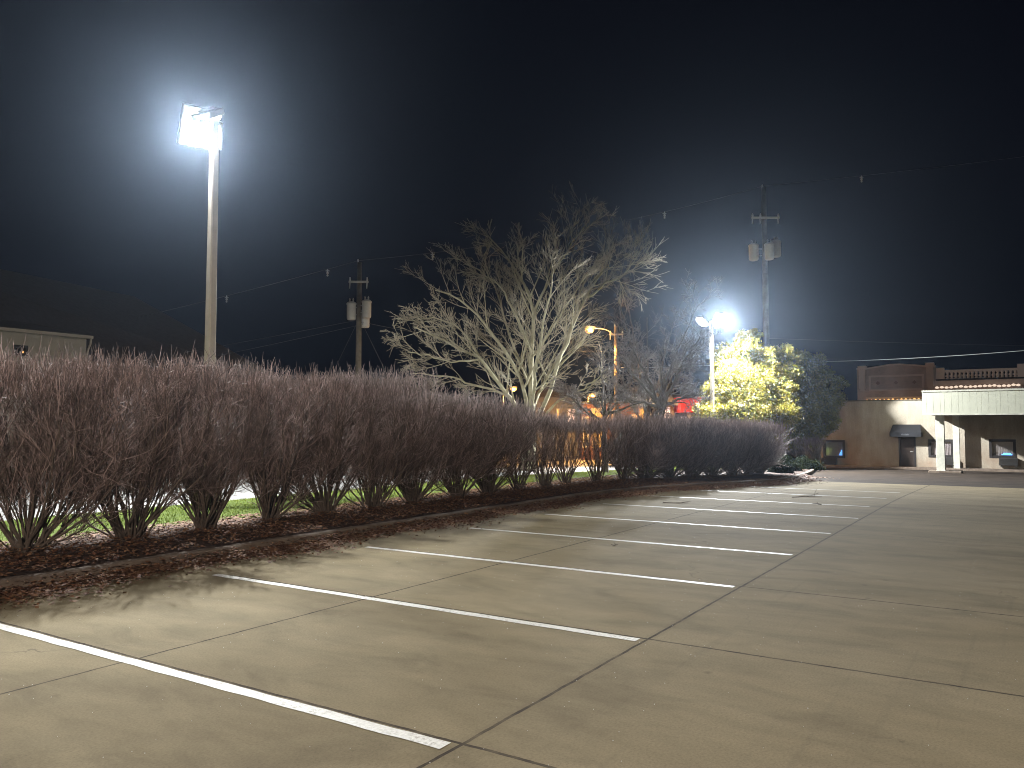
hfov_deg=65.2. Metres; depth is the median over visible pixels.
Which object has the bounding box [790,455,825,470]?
shrub
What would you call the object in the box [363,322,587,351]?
overhead cable
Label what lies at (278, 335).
overhead cable
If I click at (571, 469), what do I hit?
hedge bush
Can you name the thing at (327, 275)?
overhead cable
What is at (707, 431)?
hedge bush
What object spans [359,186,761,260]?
overhead cable
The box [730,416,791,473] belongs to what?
hedge bush
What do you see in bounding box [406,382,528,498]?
hedge bush
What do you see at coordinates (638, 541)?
parking line
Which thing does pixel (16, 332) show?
cream house
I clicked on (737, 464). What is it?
hedge bush
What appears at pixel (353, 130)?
sky
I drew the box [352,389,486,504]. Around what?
hedge bush
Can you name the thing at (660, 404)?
bare tree
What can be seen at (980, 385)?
string lights
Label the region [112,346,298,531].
hedge bush
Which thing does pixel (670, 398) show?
cream shop
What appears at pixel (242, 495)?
street
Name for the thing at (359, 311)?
utility pole
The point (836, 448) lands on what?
window
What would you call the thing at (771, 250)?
utility pole
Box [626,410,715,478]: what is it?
hedge bush
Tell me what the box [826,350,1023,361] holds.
overhead cable
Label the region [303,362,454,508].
hedge bush
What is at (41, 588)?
fallen leaves
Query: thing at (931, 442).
window
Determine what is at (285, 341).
overhead cable
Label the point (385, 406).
distant house
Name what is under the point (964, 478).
driveway
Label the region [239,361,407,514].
hedge bush
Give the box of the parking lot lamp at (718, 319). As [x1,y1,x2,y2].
[695,312,726,417]
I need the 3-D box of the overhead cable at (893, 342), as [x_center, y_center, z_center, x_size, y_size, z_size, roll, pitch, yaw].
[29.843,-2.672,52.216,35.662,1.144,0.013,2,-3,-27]
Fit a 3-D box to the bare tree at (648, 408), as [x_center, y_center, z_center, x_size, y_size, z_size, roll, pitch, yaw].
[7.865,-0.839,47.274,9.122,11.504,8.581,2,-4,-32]
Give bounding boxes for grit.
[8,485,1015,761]
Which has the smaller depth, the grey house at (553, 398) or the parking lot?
the parking lot
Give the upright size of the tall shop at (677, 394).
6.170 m
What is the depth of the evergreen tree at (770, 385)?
42.35 m
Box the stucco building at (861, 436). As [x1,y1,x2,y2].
[805,399,1023,468]
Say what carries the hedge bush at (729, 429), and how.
on the planting bed
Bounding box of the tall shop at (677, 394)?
[630,384,692,397]
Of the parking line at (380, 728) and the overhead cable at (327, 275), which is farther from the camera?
the overhead cable at (327, 275)
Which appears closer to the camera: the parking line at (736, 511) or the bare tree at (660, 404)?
the parking line at (736, 511)
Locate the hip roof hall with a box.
[0,269,288,462]
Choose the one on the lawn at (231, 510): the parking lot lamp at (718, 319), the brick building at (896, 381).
the parking lot lamp at (718, 319)
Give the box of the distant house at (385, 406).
[328,379,439,452]
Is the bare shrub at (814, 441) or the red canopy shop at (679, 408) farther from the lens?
the red canopy shop at (679, 408)
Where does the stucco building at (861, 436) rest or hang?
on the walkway
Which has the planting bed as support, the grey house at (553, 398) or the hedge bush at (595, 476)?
the hedge bush at (595, 476)
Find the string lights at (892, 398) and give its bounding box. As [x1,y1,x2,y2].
[867,398,919,399]
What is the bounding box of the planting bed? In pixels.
[0,468,808,577]
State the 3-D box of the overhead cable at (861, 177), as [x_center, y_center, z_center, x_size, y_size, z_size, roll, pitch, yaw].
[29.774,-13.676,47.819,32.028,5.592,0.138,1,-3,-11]
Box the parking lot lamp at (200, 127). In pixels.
[176,103,224,506]
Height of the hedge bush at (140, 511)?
2.978 m
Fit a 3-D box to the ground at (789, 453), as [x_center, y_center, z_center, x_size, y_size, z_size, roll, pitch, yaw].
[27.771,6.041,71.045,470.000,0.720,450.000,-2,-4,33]
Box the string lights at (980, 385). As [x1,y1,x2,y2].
[935,383,1019,388]
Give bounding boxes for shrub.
[767,453,805,470]
[767,460,794,472]
[786,454,810,462]
[788,433,829,460]
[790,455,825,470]
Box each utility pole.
[346,259,371,442]
[609,325,622,428]
[748,184,780,361]
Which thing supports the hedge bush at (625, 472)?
on the planting bed
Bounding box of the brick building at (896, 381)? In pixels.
[857,362,1023,399]
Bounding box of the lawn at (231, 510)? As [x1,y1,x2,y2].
[0,464,728,544]
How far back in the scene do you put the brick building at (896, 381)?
52.88 m
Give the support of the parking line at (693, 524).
on the parking lot
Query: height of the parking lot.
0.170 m
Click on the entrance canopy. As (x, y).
(939, 405)
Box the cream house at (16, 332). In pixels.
[0,321,92,478]
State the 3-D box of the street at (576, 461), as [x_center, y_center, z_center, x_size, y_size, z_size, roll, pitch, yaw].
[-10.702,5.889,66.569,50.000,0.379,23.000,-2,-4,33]
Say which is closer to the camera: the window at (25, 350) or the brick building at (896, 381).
the window at (25, 350)
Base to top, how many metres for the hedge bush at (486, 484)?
2.569 m
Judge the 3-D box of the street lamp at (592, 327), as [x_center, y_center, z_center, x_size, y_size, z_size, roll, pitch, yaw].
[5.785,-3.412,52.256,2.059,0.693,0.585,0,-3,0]
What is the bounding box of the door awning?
[889,425,922,436]
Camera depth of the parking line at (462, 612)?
7.85 m
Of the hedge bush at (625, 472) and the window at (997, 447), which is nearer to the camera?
the hedge bush at (625, 472)
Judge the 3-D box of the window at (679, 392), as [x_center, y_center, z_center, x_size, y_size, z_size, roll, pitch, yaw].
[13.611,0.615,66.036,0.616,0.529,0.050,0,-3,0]
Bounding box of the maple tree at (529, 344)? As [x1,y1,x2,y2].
[380,182,668,470]
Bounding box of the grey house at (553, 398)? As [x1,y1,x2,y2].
[523,379,583,458]
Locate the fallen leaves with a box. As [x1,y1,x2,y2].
[0,469,839,617]
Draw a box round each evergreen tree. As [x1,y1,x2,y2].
[691,328,804,444]
[778,349,850,460]
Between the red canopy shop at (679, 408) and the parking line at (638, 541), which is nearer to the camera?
the parking line at (638, 541)
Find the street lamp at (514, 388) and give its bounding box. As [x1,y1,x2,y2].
[502,386,516,447]
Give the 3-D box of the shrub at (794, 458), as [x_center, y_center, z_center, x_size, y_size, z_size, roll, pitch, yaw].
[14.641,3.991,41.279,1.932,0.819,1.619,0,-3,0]
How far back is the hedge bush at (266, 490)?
13.77 m
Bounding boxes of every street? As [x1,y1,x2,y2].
[0,458,615,520]
[503,455,634,465]
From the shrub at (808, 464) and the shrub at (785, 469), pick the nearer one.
the shrub at (785, 469)
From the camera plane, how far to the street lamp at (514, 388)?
71.95 m
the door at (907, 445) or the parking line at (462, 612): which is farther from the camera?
the door at (907, 445)
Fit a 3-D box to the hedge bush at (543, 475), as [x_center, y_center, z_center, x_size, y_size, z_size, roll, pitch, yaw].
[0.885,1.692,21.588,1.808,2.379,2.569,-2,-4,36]
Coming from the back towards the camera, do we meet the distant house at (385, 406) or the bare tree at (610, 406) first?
the distant house at (385, 406)
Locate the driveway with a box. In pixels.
[810,467,1023,487]
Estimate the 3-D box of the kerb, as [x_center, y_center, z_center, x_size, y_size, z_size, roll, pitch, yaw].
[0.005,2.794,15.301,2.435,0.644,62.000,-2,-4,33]
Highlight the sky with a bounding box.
[0,0,1023,433]
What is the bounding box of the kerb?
[0,469,814,591]
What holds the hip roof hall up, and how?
on the ground at (789, 453)
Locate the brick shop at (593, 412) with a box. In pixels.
[578,402,639,459]
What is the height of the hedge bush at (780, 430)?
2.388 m
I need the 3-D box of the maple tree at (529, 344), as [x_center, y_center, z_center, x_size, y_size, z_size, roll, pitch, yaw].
[1.157,-2.778,36.820,12.242,13.819,10.896,-1,-3,12]
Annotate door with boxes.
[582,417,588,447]
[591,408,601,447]
[898,437,915,466]
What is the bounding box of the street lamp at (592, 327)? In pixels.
[585,326,612,333]
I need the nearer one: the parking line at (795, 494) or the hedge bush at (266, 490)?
the hedge bush at (266, 490)
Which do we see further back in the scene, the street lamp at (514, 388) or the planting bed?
the street lamp at (514, 388)
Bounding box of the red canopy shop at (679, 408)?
[674,397,703,418]
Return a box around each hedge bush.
[0,329,57,463]
[0,335,177,552]
[7,341,251,541]
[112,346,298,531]
[197,362,366,521]
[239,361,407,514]
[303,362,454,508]
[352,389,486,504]
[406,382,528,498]
[433,393,553,494]
[481,410,562,490]
[513,403,580,487]
[528,407,600,485]
[567,409,631,482]
[585,412,704,479]
[593,408,653,480]
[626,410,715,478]
[656,410,737,477]
[684,413,748,475]
[710,412,769,475]
[727,418,799,473]
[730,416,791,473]
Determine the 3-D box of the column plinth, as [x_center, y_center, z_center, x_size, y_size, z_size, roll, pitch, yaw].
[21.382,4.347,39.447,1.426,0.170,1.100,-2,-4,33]
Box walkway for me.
[821,465,1023,471]
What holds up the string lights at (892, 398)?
attached to the brick building at (896, 381)
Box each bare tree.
[544,342,658,471]
[557,268,723,464]
[590,316,722,418]
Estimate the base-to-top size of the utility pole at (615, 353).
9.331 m
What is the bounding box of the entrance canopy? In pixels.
[921,388,1023,470]
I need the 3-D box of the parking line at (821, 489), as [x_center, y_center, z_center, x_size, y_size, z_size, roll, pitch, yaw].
[9.173,3.126,23.676,4.200,0.002,0.116,-2,-4,33]
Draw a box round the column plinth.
[928,470,962,472]
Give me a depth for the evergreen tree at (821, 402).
44.02 m
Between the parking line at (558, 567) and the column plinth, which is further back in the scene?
the column plinth
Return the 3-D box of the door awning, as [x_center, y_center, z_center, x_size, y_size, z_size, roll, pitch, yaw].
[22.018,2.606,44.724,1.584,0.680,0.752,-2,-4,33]
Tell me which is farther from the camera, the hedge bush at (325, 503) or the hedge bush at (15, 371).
the hedge bush at (325, 503)
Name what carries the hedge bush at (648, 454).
on the planting bed
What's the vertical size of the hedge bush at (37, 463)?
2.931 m
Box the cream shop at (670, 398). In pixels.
[623,393,677,417]
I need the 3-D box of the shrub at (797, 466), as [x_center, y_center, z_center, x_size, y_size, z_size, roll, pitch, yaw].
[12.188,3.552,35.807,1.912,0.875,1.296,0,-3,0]
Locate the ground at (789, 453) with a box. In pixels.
[0,433,804,546]
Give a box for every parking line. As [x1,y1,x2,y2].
[0,623,450,748]
[214,574,639,640]
[367,546,733,586]
[472,528,792,554]
[546,514,830,533]
[613,504,857,518]
[649,495,869,506]
[705,490,868,497]
[767,487,895,492]
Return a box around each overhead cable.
[136,261,356,317]
[189,320,355,351]
[203,326,353,358]
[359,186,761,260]
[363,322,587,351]
[767,157,1017,185]
[770,338,1019,345]
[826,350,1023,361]
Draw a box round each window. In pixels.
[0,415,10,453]
[12,345,27,355]
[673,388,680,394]
[821,440,844,464]
[928,439,953,466]
[989,439,1017,467]
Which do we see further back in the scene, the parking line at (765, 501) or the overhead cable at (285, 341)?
the overhead cable at (285, 341)
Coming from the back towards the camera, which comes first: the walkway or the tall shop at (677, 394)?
the tall shop at (677, 394)
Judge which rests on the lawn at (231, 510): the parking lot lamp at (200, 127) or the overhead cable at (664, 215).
the parking lot lamp at (200, 127)
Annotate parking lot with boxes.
[0,481,1023,767]
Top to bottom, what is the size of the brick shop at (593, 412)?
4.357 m

